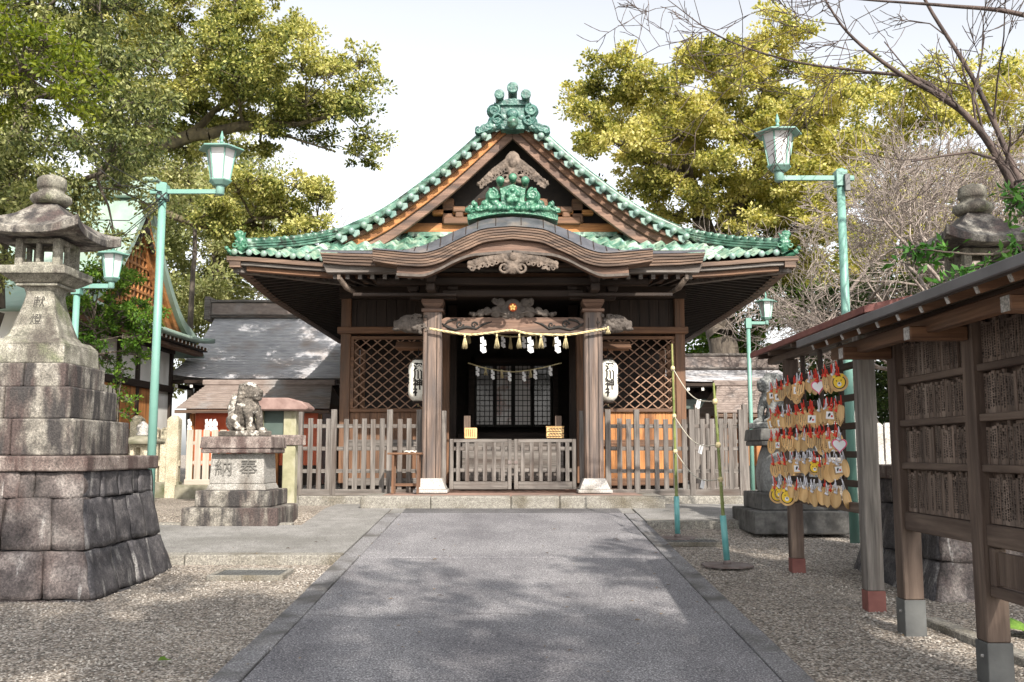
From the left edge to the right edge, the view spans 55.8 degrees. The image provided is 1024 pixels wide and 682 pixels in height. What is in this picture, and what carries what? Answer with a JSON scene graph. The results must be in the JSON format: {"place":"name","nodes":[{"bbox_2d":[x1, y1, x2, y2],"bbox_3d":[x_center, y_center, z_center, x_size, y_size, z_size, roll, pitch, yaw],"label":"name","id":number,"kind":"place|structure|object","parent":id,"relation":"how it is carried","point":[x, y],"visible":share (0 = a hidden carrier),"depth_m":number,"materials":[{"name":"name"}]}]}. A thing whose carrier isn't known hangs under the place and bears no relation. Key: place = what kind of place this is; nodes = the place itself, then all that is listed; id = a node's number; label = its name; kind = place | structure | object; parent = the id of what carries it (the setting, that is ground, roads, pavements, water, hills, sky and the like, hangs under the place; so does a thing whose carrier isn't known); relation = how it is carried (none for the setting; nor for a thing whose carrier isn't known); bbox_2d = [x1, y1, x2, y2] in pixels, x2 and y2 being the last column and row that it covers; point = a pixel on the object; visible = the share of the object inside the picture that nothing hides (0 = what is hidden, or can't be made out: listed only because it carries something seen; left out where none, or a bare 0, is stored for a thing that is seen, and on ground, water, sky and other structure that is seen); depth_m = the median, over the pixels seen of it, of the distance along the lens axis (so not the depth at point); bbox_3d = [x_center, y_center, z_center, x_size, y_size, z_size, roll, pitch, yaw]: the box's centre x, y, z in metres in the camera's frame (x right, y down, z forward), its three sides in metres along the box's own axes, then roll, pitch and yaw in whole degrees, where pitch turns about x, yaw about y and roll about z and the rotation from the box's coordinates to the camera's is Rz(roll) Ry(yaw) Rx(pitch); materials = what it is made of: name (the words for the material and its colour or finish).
{"place":"outdoors","nodes":[
{"label":"outdoors","id":0,"kind":"place"},
{"bbox_2d":[158,504,390,553],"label":"paving","id":1,"kind":"structure","parent":0,"point":[342,528],"depth_m":12.70,"materials":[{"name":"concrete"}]},
{"bbox_2d":[71,249,128,337],"bbox_3d":[-5.717,0.612,13.217,0.804,4.047,0.403,0,-7,0],"label":"street lamp","id":2,"kind":"object","parent":1,"relation":"on","point":[112,260],"visible":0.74,"depth_m":13.32,"materials":[{"name":"teal metal"}]},
{"bbox_2d":[147,131,243,497],"bbox_3d":[-4.485,-0.187,13.511,1.313,5.680,0.560,0,-7,0],"label":"street lamp","id":3,"kind":"object","parent":1,"relation":"on","point":[221,155],"visible":0.98,"depth_m":13.61,"materials":[{"name":"teal metal"}]},
{"bbox_2d":[242,508,781,681],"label":"approach path","id":4,"kind":"structure","parent":0,"point":[513,572],"depth_m":8.14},
{"bbox_2d":[0,455,1023,681],"bbox_3d":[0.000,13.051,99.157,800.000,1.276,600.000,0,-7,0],"label":"ground","id":5,"kind":"structure","parent":0,"point":[168,509],"depth_m":7.98,"materials":[{"name":"grey gravel"}]},
{"bbox_2d":[0,1,121,135],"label":"maple tree","id":6,"kind":"object","parent":5,"relation":"on","point":[67,61],"visible":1,"depth_m":12.31,"materials":[{"name":"green plant"}]},
{"bbox_2d":[0,174,171,601],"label":"stone lantern","id":7,"kind":"object","parent":5,"relation":"on","point":[79,522],"visible":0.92,"depth_m":9.65,"materials":[{"name":"stone"}]},
{"bbox_2d":[0,0,202,326],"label":"evergreen tree","id":8,"kind":"object","parent":5,"relation":"on","point":[19,144],"visible":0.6,"depth_m":15.91,"materials":[{"name":"green plant"}]},
{"bbox_2d":[0,177,214,428],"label":"side hall","id":9,"kind":"structure","parent":5,"relation":"on","point":[179,339],"depth_m":24.19,"materials":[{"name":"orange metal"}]},
{"bbox_2d":[119,384,135,428],"bbox_3d":[-9.525,1.848,23.846,0.030,1.510,1.000,0,-7,0],"label":"door panel","id":10,"kind":"structure","parent":9,"relation":"in","point":[132,389],"depth_m":23.90,"materials":[{"name":"orange wood"}]},
{"bbox_2d":[138,388,149,423],"bbox_3d":[-9.525,1.986,25.038,0.030,1.510,1.000,0,-7,0],"label":"door panel","id":11,"kind":"structure","parent":9,"relation":"in","point":[143,405],"depth_m":25.01,"materials":[{"name":"orange wood"}]},
{"bbox_2d":[65,258,171,373],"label":"young tree","id":12,"kind":"object","parent":5,"relation":"on","point":[128,315],"visible":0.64,"depth_m":17.33,"materials":[{"name":"green plant"}]},
{"bbox_2d":[106,363,144,421],"bbox_3d":[-7.178,1.670,17.738,0.900,2.558,0.728,-1,-7,6],"label":"slender shrub","id":13,"kind":"object","parent":5,"relation":"on","point":[116,386],"visible":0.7,"depth_m":17.79,"materials":[{"name":"green plant"}]},
{"bbox_2d":[128,421,164,454],"bbox_3d":[-6.998,2.264,18.261,0.651,1.500,0.651,0,-7,0],"label":"stone lantern","id":14,"kind":"object","parent":5,"relation":"on","point":[139,440],"visible":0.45,"depth_m":18.13,"materials":[{"name":"stone"}]},
{"bbox_2d":[127,415,181,497],"bbox_3d":[-7.923,2.429,20.255,1.987,1.730,0.240,0,-7,0],"label":"stone fence","id":15,"kind":"object","parent":5,"relation":"on","point":[167,473],"visible":0.41,"depth_m":20.17,"materials":[{"name":"beige stone"}]},
{"bbox_2d":[51,113,296,440],"bbox_3d":[-10.786,-1.519,31.276,7.286,12.076,4.987,0,-7,0],"label":"evergreen tree","id":16,"kind":"object","parent":5,"relation":"on","point":[185,172],"visible":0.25,"depth_m":31.30,"materials":[{"name":"green plant"}]},
{"bbox_2d":[164,229,206,398],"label":"evergreen tree","id":17,"kind":"object","parent":5,"relation":"on","point":[179,392],"depth_m":45.11,"materials":[{"name":"green plant"}]},
{"bbox_2d":[174,485,207,498],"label":"fence plinth","id":18,"kind":"structure","parent":5,"relation":"on","point":[184,491],"depth_m":19.71,"materials":[{"name":"stone"}]},
{"bbox_2d":[184,430,226,484],"bbox_3d":[-6.286,2.387,19.872,0.856,1.126,0.090,0,-7,0],"label":"picket fence","id":19,"kind":"object","parent":18,"relation":"on","point":[197,462],"visible":0.69,"depth_m":19.83,"materials":[{"name":"beige wood"}]},
{"bbox_2d":[136,162,281,393],"bbox_3d":[-12.160,-1.361,40.574,8.511,13.896,8.956,0,-7,0],"label":"evergreen tree","id":20,"kind":"object","parent":5,"relation":"on","point":[219,274],"visible":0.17,"depth_m":39.42,"materials":[{"name":"green plant"}]},
{"bbox_2d":[49,0,400,248],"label":"camphor tree","id":21,"kind":"object","parent":5,"relation":"on","point":[242,79],"visible":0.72,"depth_m":23.36,"materials":[{"name":"green plant"}]},
{"bbox_2d":[181,436,297,525],"bbox_3d":[-3.990,2.090,14.355,1.360,1.322,1.360,0,-7,0],"label":"statue pedestal","id":22,"kind":"object","parent":5,"relation":"on","point":[243,489],"visible":0.99,"depth_m":13.95,"materials":[{"name":"stone"}]},
{"bbox_2d":[218,382,271,436],"bbox_3d":[-3.994,1.025,14.480,0.728,0.818,0.443,-4,-8,32],"label":"guardian lion statue","id":23,"kind":"object","parent":22,"relation":"on","point":[244,407],"visible":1,"depth_m":14.34,"materials":[{"name":"stone"}]},
{"bbox_2d":[206,568,293,580],"bbox_3d":[-2.803,2.514,10.400,0.800,0.060,0.560,0,-6,0],"label":"drain cover","id":24,"kind":"object","parent":5,"relation":"on","point":[252,574],"visible":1,"depth_m":10.27,"materials":[{"name":"concrete"}]},
{"bbox_2d":[168,553,343,564],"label":"kerb","id":25,"kind":"structure","parent":5,"relation":"on","point":[254,558],"depth_m":11.11,"materials":[{"name":"stone"}]},
{"bbox_2d":[174,380,339,487],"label":"small shrine building","id":26,"kind":"structure","parent":5,"relation":"on","point":[210,399],"depth_m":23.73,"materials":[{"name":"brown wood"}]},
{"bbox_2d":[187,419,217,430],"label":"paper streamers","id":27,"kind":"object","parent":26,"relation":"attached to","point":[210,427],"visible":0.88,"depth_m":23.20,"materials":[{"name":"white paper"}]},
{"bbox_2d":[173,296,359,480],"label":"outbuilding","id":28,"kind":"structure","parent":5,"relation":"on","point":[262,340],"depth_m":29.04,"materials":[{"name":"grey tile"}]},
{"bbox_2d":[254,398,314,502],"bbox_3d":[-3.822,1.833,15.492,1.174,1.819,0.560,0,-7,0],"label":"stone lantern","id":29,"kind":"object","parent":5,"relation":"on","point":[280,417],"visible":0.51,"depth_m":15.39,"materials":[{"name":"beige stone"}]},
{"bbox_2d":[227,194,357,379],"bbox_3d":[-6.602,-0.526,34.944,7.742,10.906,9.991,0,-7,0],"label":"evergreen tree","id":30,"kind":"object","parent":5,"relation":"on","point":[321,212],"visible":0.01,"depth_m":34.15,"materials":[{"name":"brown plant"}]},
{"bbox_2d":[207,513,399,681],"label":"path kerb","id":31,"kind":"structure","parent":5,"relation":"on","point":[256,650],"depth_m":8.06,"materials":[{"name":"stone"}]},
{"bbox_2d":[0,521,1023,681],"bbox_3d":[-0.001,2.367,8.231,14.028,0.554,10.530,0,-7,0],"label":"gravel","id":32,"kind":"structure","parent":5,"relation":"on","point":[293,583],"depth_m":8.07,"materials":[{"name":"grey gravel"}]},
{"bbox_2d":[389,508,634,513],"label":"paving forecourt","id":33,"kind":"structure","parent":5,"relation":"on","point":[401,510],"depth_m":15.35,"materials":[{"name":"grey stone"}]},
{"bbox_2d":[225,82,800,509],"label":"shrine hall","id":34,"kind":"structure","parent":5,"relation":"on","point":[512,214],"depth_m":19.11,"materials":[{"name":"brown wood"}]},
{"bbox_2d":[297,409,421,495],"bbox_3d":[-2.751,2.008,17.442,2.267,1.540,0.105,0,-7,0],"label":"picket fence","id":35,"kind":"object","parent":34,"relation":"on","point":[331,448],"visible":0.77,"depth_m":17.41,"materials":[{"name":"grey wood"}]},
{"bbox_2d":[387,453,422,493],"bbox_3d":[-1.855,2.294,16.798,0.596,0.704,0.320,0,-7,0],"label":"side table","id":36,"kind":"object","parent":34,"relation":"on","point":[394,484],"visible":1,"depth_m":16.68,"materials":[{"name":"brown wood"}]},
{"bbox_2d":[395,342,422,351],"bbox_3d":[-1.742,0.153,18.631,0.840,0.151,1.550,0,-7,0],"label":"lantern canopy","id":37,"kind":"object","parent":34,"relation":"attached to","point":[407,346],"visible":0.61,"depth_m":17.96,"materials":[{"name":"brown wood"}]},
{"bbox_2d":[408,349,422,405],"bbox_3d":[-1.744,0.637,17.993,0.379,1.160,0.380,0,-7,0],"label":"paper lantern","id":38,"kind":"object","parent":37,"relation":"hanging from","point":[415,382],"visible":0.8,"depth_m":17.83,"materials":[{"name":"white paper"}]},
{"bbox_2d":[442,411,446,483],"bbox_3d":[-1.238,1.986,17.387,0.110,1.461,0.100,0,-7,0],"label":"gate post","id":39,"kind":"object","parent":34,"relation":"on","point":[444,424],"visible":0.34,"depth_m":17.36,"materials":[{"name":"brown wood"}]},
{"bbox_2d":[449,439,511,488],"bbox_3d":[-0.565,2.212,17.366,1.116,0.897,0.080,0,-7,0],"label":"gate leaf","id":40,"kind":"object","parent":34,"relation":"attached to","point":[477,484],"visible":1,"depth_m":17.34,"materials":[{"name":"grey wood"}]},
{"bbox_2d":[475,364,494,426],"bbox_3d":[-0.660,1.317,23.429,0.470,1.531,0.050,0,-7,0],"label":"lattice door","id":41,"kind":"structure","parent":34,"relation":"in","point":[484,385],"depth_m":23.42,"materials":[{"name":"black wood"}]},
{"bbox_2d":[495,364,512,426],"bbox_3d":[-0.195,1.317,23.429,0.428,1.531,0.050,0,-7,0],"label":"lattice door","id":42,"kind":"structure","parent":34,"relation":"in","point":[503,388],"depth_m":23.42,"materials":[{"name":"black wood"}]},
{"bbox_2d":[467,334,555,349],"bbox_3d":[0.025,-0.024,18.727,1.816,0.386,0.091,0,-7,0],"label":"sacred rope","id":43,"kind":"object","parent":34,"relation":"hanging from","point":[510,342],"visible":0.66,"depth_m":18.71,"materials":[{"name":"fabric"}]},
{"bbox_2d":[462,440,563,480],"bbox_3d":[0.012,2.311,18.406,1.900,0.840,0.740,0,-7,0],"label":"offering box","id":44,"kind":"object","parent":34,"relation":"on","point":[498,463],"visible":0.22,"depth_m":18.06,"materials":[{"name":"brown wood"}]},
{"bbox_2d":[468,362,561,381],"bbox_3d":[0.057,0.635,19.759,1.922,0.399,0.091,0,-7,0],"label":"sacred rope","id":45,"kind":"object","parent":34,"relation":"hanging from","point":[509,374],"visible":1,"depth_m":19.75,"materials":[{"name":"paper"}]},
{"bbox_2d":[429,326,610,352],"bbox_3d":[0.140,-0.021,17.137,3.217,0.485,0.112,0,-7,0],"label":"sacred rope","id":46,"kind":"object","parent":34,"relation":"hanging from","point":[530,348],"visible":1,"depth_m":17.13,"materials":[{"name":"fabric"}]},
{"bbox_2d":[514,364,531,426],"bbox_3d":[0.261,1.317,23.429,0.444,1.531,0.050,0,-7,0],"label":"lattice door","id":47,"kind":"structure","parent":34,"relation":"in","point":[522,390],"depth_m":23.42,"materials":[{"name":"black wood"}]},
{"bbox_2d":[533,364,551,426],"bbox_3d":[0.735,1.317,23.429,0.459,1.531,0.050,0,-7,0],"label":"lattice door","id":48,"kind":"structure","parent":34,"relation":"in","point":[542,386],"depth_m":23.42,"materials":[{"name":"black wood"}]},
{"bbox_2d":[514,439,575,488],"bbox_3d":[0.594,2.212,17.366,1.116,0.897,0.080,0,-7,0],"label":"gate leaf","id":49,"kind":"object","parent":34,"relation":"attached to","point":[558,483],"visible":1,"depth_m":17.34,"materials":[{"name":"grey wood"}]},
{"bbox_2d":[579,411,583,484],"bbox_3d":[1.267,1.986,17.387,0.110,1.461,0.100,0,-7,0],"label":"gate post","id":50,"kind":"object","parent":34,"relation":"on","point":[581,444],"visible":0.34,"depth_m":17.35,"materials":[{"name":"brown wood"}]},
{"bbox_2d":[603,342,630,351],"bbox_3d":[1.786,0.153,18.631,0.840,0.151,1.550,0,-7,0],"label":"lantern canopy","id":51,"kind":"object","parent":34,"relation":"attached to","point":[617,346],"visible":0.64,"depth_m":17.96,"materials":[{"name":"brown wood"}]},
{"bbox_2d":[603,349,618,405],"bbox_3d":[1.790,0.637,17.993,0.383,1.160,0.380,0,-7,0],"label":"paper lantern","id":52,"kind":"object","parent":51,"relation":"hanging from","point":[610,380],"visible":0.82,"depth_m":17.83,"materials":[{"name":"white paper"}]},
{"bbox_2d":[605,409,745,495],"bbox_3d":[2.943,2.008,17.442,2.519,1.540,0.105,0,-7,0],"label":"picket fence","id":53,"kind":"object","parent":34,"relation":"on","point":[691,426],"visible":0.83,"depth_m":17.41,"materials":[{"name":"grey wood"}]},
{"bbox_2d":[694,404,749,490],"bbox_3d":[4.074,2.094,18.791,1.058,1.720,0.105,0,-7,0],"label":"picket fence","id":54,"kind":"object","parent":34,"relation":"on","point":[697,439],"visible":0.46,"depth_m":18.75,"materials":[{"name":"grey wood"}]},
{"bbox_2d":[661,496,697,539],"bbox_3d":[2.244,2.394,13.112,0.555,0.571,0.555,0,-7,0],"label":"pole stand","id":55,"kind":"object","parent":5,"relation":"on","point":[677,536],"visible":0.93,"depth_m":13.07,"materials":[{"name":"metal"}]},
{"bbox_2d":[671,344,677,495],"bbox_3d":[2.229,1.209,13.224,0.052,2.352,0.091,-4,-8,30],"label":"bamboo pole","id":56,"kind":"object","parent":55,"relation":"in","point":[674,438],"visible":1,"depth_m":13.21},
{"bbox_2d":[670,366,717,408],"bbox_3d":[2.270,0.544,12.224,0.077,0.660,2.169,0,-7,-3],"label":"boundary rope","id":57,"kind":"object","parent":56,"relation":"attached to","point":[713,401],"visible":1,"depth_m":11.87,"materials":[{"name":"fabric"}]},
{"bbox_2d":[663,538,722,546],"bbox_3d":[2.299,2.645,12.680,0.840,0.060,0.500,0,-6,0],"label":"drain cover","id":58,"kind":"object","parent":5,"relation":"on","point":[705,542],"visible":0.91,"depth_m":12.44,"materials":[{"name":"concrete"}]},
{"bbox_2d":[552,0,875,352],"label":"camphor tree","id":59,"kind":"object","parent":5,"relation":"on","point":[768,199],"visible":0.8,"depth_m":31.92,"materials":[{"name":"yellow plant"}]},
{"bbox_2d":[624,513,814,681],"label":"path kerb","id":60,"kind":"structure","parent":5,"relation":"on","point":[777,660],"depth_m":8.05,"materials":[{"name":"stone"}]},
{"bbox_2d":[701,515,753,568],"bbox_3d":[2.447,2.274,11.012,0.555,0.571,0.555,0,-7,0],"label":"pole stand","id":61,"kind":"object","parent":5,"relation":"on","point":[727,563],"visible":1,"depth_m":10.97,"materials":[{"name":"metal"}]},
{"bbox_2d":[713,383,724,515],"bbox_3d":[2.385,1.372,11.085,0.140,1.782,0.052,4,-8,-29],"label":"bamboo pole","id":62,"kind":"object","parent":61,"relation":"in","point":[719,466],"visible":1,"depth_m":11.07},
{"bbox_2d":[673,449,722,488],"bbox_3d":[2.301,1.595,12.123,0.077,0.499,2.172,1,-7,-4],"label":"boundary rope","id":63,"kind":"object","parent":62,"relation":"attached to","point":[702,484],"visible":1,"depth_m":11.78,"materials":[{"name":"fabric"}]},
{"bbox_2d":[665,351,800,481],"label":"outbuilding","id":64,"kind":"structure","parent":5,"relation":"on","point":[704,371],"depth_m":31.03,"materials":[{"name":"grey tile"}]},
{"bbox_2d":[700,380,766,489],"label":"small shrine building","id":65,"kind":"structure","parent":5,"relation":"on","point":[731,396],"depth_m":23.29,"materials":[{"name":"brown wood"}]},
{"bbox_2d":[665,278,826,402],"bbox_3d":[9.208,1.038,38.091,7.292,8.760,6.105,0,-7,0],"label":"evergreen tree","id":66,"kind":"object","parent":5,"relation":"on","point":[703,347],"visible":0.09,"depth_m":37.49,"materials":[{"name":"plant"}]},
{"bbox_2d":[645,519,859,528],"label":"kerb","id":67,"kind":"structure","parent":5,"relation":"on","point":[689,523],"depth_m":14.13,"materials":[{"name":"stone"}]},
{"bbox_2d":[744,292,776,489],"bbox_3d":[5.325,1.125,20.507,0.721,4.380,0.420,0,-7,0],"label":"street lamp","id":68,"kind":"object","parent":5,"relation":"on","point":[765,306],"visible":0.95,"depth_m":20.57,"materials":[{"name":"teal metal"}]},
{"bbox_2d":[732,428,849,533],"bbox_3d":[4.000,2.002,13.962,1.360,1.452,1.360,0,-7,0],"label":"statue pedestal","id":69,"kind":"object","parent":5,"relation":"on","point":[759,512],"visible":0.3,"depth_m":13.39,"materials":[{"name":"stone"}]},
{"bbox_2d":[748,373,783,428],"bbox_3d":[3.843,0.873,14.095,0.728,0.818,0.443,4,-8,-30],"label":"guardian lion statue","id":70,"kind":"object","parent":69,"relation":"on","point":[759,421],"visible":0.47,"depth_m":13.96,"materials":[{"name":"grey stone"}]},
{"bbox_2d":[578,0,1023,224],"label":"cherry tree","id":71,"kind":"object","parent":5,"relation":"on","point":[1012,175],"visible":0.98,"depth_m":11.00,"materials":[{"name":"brown plant"}]},
{"bbox_2d":[754,114,859,542],"bbox_3d":[3.915,-0.239,12.712,1.321,5.692,0.560,0,-7,0],"label":"street lamp","id":72,"kind":"object","parent":5,"relation":"on","point":[841,178],"visible":0.85,"depth_m":12.81,"materials":[{"name":"teal metal"}]},
{"bbox_2d":[750,295,911,611],"bbox_3d":[3.272,1.181,9.714,0.755,2.703,3.830,0,-7,0],"label":"plaque rack","id":73,"kind":"object","parent":5,"relation":"on","point":[785,352],"visible":0.61,"depth_m":8.58,"materials":[{"name":"brown wood"}]},
{"bbox_2d":[779,476,794,505],"bbox_3d":[2.989,1.629,10.487,0.189,0.318,0.037,1,-7,37],"label":"votive plaque","id":74,"kind":"object","parent":73,"relation":"hanging from","point":[785,499],"visible":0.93,"depth_m":10.50,"materials":[{"name":"yellow wood"}]},
{"bbox_2d":[806,401,817,423],"bbox_3d":[2.994,0.714,9.659,0.032,0.234,0.138,6,-5,-38],"label":"votive plaque","id":75,"kind":"object","parent":73,"relation":"hanging from","point":[811,416],"visible":0.94,"depth_m":9.66,"materials":[{"name":"white wood"}]},
{"bbox_2d":[808,450,818,474],"bbox_3d":[3.006,1.210,9.607,0.144,0.242,0.028,-6,-5,37],"label":"votive plaque","id":76,"kind":"object","parent":73,"relation":"hanging from","point":[813,465],"visible":0.85,"depth_m":9.62,"materials":[{"name":"yellow wood"}]},
{"bbox_2d":[811,368,822,394],"bbox_3d":[3.005,0.399,9.524,0.032,0.266,0.146,5,-15,-41],"label":"votive plaque","id":77,"kind":"object","parent":73,"relation":"hanging from","point":[817,387],"visible":0.94,"depth_m":9.52,"materials":[{"name":"white wood"}]},
{"bbox_2d":[824,397,834,420],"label":"votive plaque","id":78,"kind":"object","parent":73,"relation":"hanging from","point":[828,414],"visible":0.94,"depth_m":9.09,"materials":[{"name":"white wood"}]},
{"bbox_2d":[828,450,840,479],"bbox_3d":[3.041,1.164,9.107,0.122,0.299,0.033,-3,-4,22],"label":"votive plaque","id":79,"kind":"object","parent":73,"relation":"hanging from","point":[833,476],"visible":0.68,"depth_m":9.12,"materials":[{"name":"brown wood"}]},
{"bbox_2d":[831,482,841,506],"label":"votive plaque","id":80,"kind":"object","parent":73,"relation":"hanging from","point":[836,499],"visible":1,"depth_m":8.96,"materials":[{"name":"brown wood"}]},
{"bbox_2d":[830,361,848,390],"bbox_3d":[3.010,0.324,8.925,0.169,0.284,0.033,-14,-12,40],"label":"votive plaque","id":81,"kind":"object","parent":73,"relation":"hanging from","point":[839,381],"visible":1,"depth_m":8.92,"materials":[{"name":"yellow wood"}]},
{"bbox_2d":[832,426,846,452],"bbox_3d":[3.004,0.910,8.879,0.139,0.254,0.031,-3,-1,37],"label":"votive plaque","id":82,"kind":"object","parent":73,"relation":"hanging from","point":[840,446],"visible":1,"depth_m":8.88,"materials":[{"name":"white wood"}]},
{"bbox_2d":[841,450,849,476],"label":"votive plaque","id":83,"kind":"object","parent":73,"relation":"hanging from","point":[845,469],"visible":1,"depth_m":8.85,"materials":[{"name":"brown wood"}]},
{"bbox_2d":[841,479,851,508],"bbox_3d":[3.068,1.410,8.909,0.115,0.282,0.032,-6,-8,-34],"label":"votive plaque","id":84,"kind":"object","parent":73,"relation":"hanging from","point":[846,497],"visible":0.99,"depth_m":8.89,"materials":[{"name":"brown wood"}]},
{"bbox_2d":[779,271,904,422],"bbox_3d":[11.854,1.058,32.997,6.352,7.170,6.243,0,-7,0],"label":"evergreen tree","id":85,"kind":"object","parent":5,"relation":"on","point":[831,292],"visible":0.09,"depth_m":32.91,"materials":[{"name":"green plant"}]},
{"bbox_2d":[680,111,1021,422],"bbox_3d":[10.026,-1.062,27.370,8.486,10.213,10.493,6,-9,-41],"label":"bare tree","id":86,"kind":"object","parent":5,"relation":"on","point":[860,277],"visible":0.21,"depth_m":27.25,"materials":[{"name":"grey plant"}]},
{"bbox_2d":[713,82,1023,373],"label":"bare tree","id":87,"kind":"object","parent":5,"relation":"on","point":[896,194],"visible":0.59,"depth_m":21.20,"materials":[{"name":"grey plant"}]},
{"bbox_2d":[854,411,890,479],"bbox_3d":[7.750,2.291,19.365,1.869,1.800,0.240,0,-7,0],"label":"stone fence","id":88,"kind":"object","parent":5,"relation":"on","point":[884,447],"visible":0.1,"depth_m":19.32,"materials":[{"name":"stone"}]},
{"bbox_2d":[763,199,1020,328],"bbox_3d":[13.683,-0.520,30.367,11.169,9.944,8.170,0,-7,0],"label":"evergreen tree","id":89,"kind":"object","parent":5,"relation":"on","point":[862,257],"visible":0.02,"depth_m":32.33,"materials":[{"name":"green plant"}]},
{"bbox_2d":[767,63,1023,343],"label":"bare tree","id":90,"kind":"object","parent":5,"relation":"on","point":[1000,207],"visible":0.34,"depth_m":24.41,"materials":[{"name":"grey plant"}]},
{"bbox_2d":[777,46,1023,298],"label":"camphor tree","id":91,"kind":"object","parent":5,"relation":"on","point":[892,93],"visible":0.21,"depth_m":42.53,"materials":[{"name":"yellow plant"}]},
{"bbox_2d":[827,260,975,431],"bbox_3d":[12.805,0.752,27.106,7.712,6.694,6.165,0,-7,0],"label":"evergreen tree","id":92,"kind":"object","parent":5,"relation":"on","point":[883,375],"visible":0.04,"depth_m":27.38,"materials":[{"name":"green plant"}]},
{"bbox_2d":[796,252,1023,681],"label":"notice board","id":93,"kind":"object","parent":5,"relation":"on","point":[951,352],"visible":1,"depth_m":6.43,"materials":[{"name":"brown wood"}]},
{"bbox_2d":[854,183,1023,601],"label":"stone lantern","id":94,"kind":"object","parent":5,"relation":"on","point":[947,569],"visible":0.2,"depth_m":9.90,"materials":[{"name":"stone"}]},
{"bbox_2d":[881,180,1023,287],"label":"camellia shrub","id":95,"kind":"object","parent":5,"relation":"on","point":[1016,201],"visible":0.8,"depth_m":7.62,"materials":[{"name":"green plant"}]},
{"bbox_2d":[926,617,1023,666],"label":"edging stone","id":96,"kind":"object","parent":5,"relation":"on","point":[960,633],"visible":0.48,"depth_m":7.42,"materials":[{"name":"stone"}]},
{"bbox_2d":[1010,618,1023,630],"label":"moss","id":97,"kind":"object","parent":5,"relation":"on","point":[1016,624],"visible":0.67,"depth_m":7.51,"materials":[{"name":"green plant"}]},
{"bbox_2d":[0,0,1023,454],"label":"sky","id":98,"kind":"structure","parent":0,"point":[447,60],"materials":[{"name":"white"}]},
{"bbox_2d":[633,504,743,520],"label":"paving","id":99,"kind":"structure","parent":0,"point":[700,511],"depth_m":15.35,"materials":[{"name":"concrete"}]},
{"bbox_3d":[-0.777,2.275,18.154,0.269,0.853,0.330,0,-7,0],"label":"box stand","id":100,"kind":"object","parent":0,"visible":0},
{"bbox_2d":[464,428,476,438],"bbox_3d":[-0.774,1.733,18.150,0.233,0.201,0.163,0,-7,0],"label":"notice box","id":101,"kind":"object","parent":100,"relation":"on","point":[470,433],"visible":1,"depth_m":18.07,"materials":[{"name":"yellow wood"}]},
{"bbox_3d":[0.807,2.275,18.154,0.359,0.853,0.330,0,-7,0],"label":"box stand","id":102,"kind":"object","parent":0,"visible":0},
{"bbox_2d":[546,426,563,437],"bbox_3d":[0.808,1.715,18.153,0.348,0.224,0.180,0,-7,0],"label":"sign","id":103,"kind":"object","parent":102,"relation":"on","point":[554,431],"visible":1,"depth_m":18.07,"materials":[{"name":"yellow wood"}]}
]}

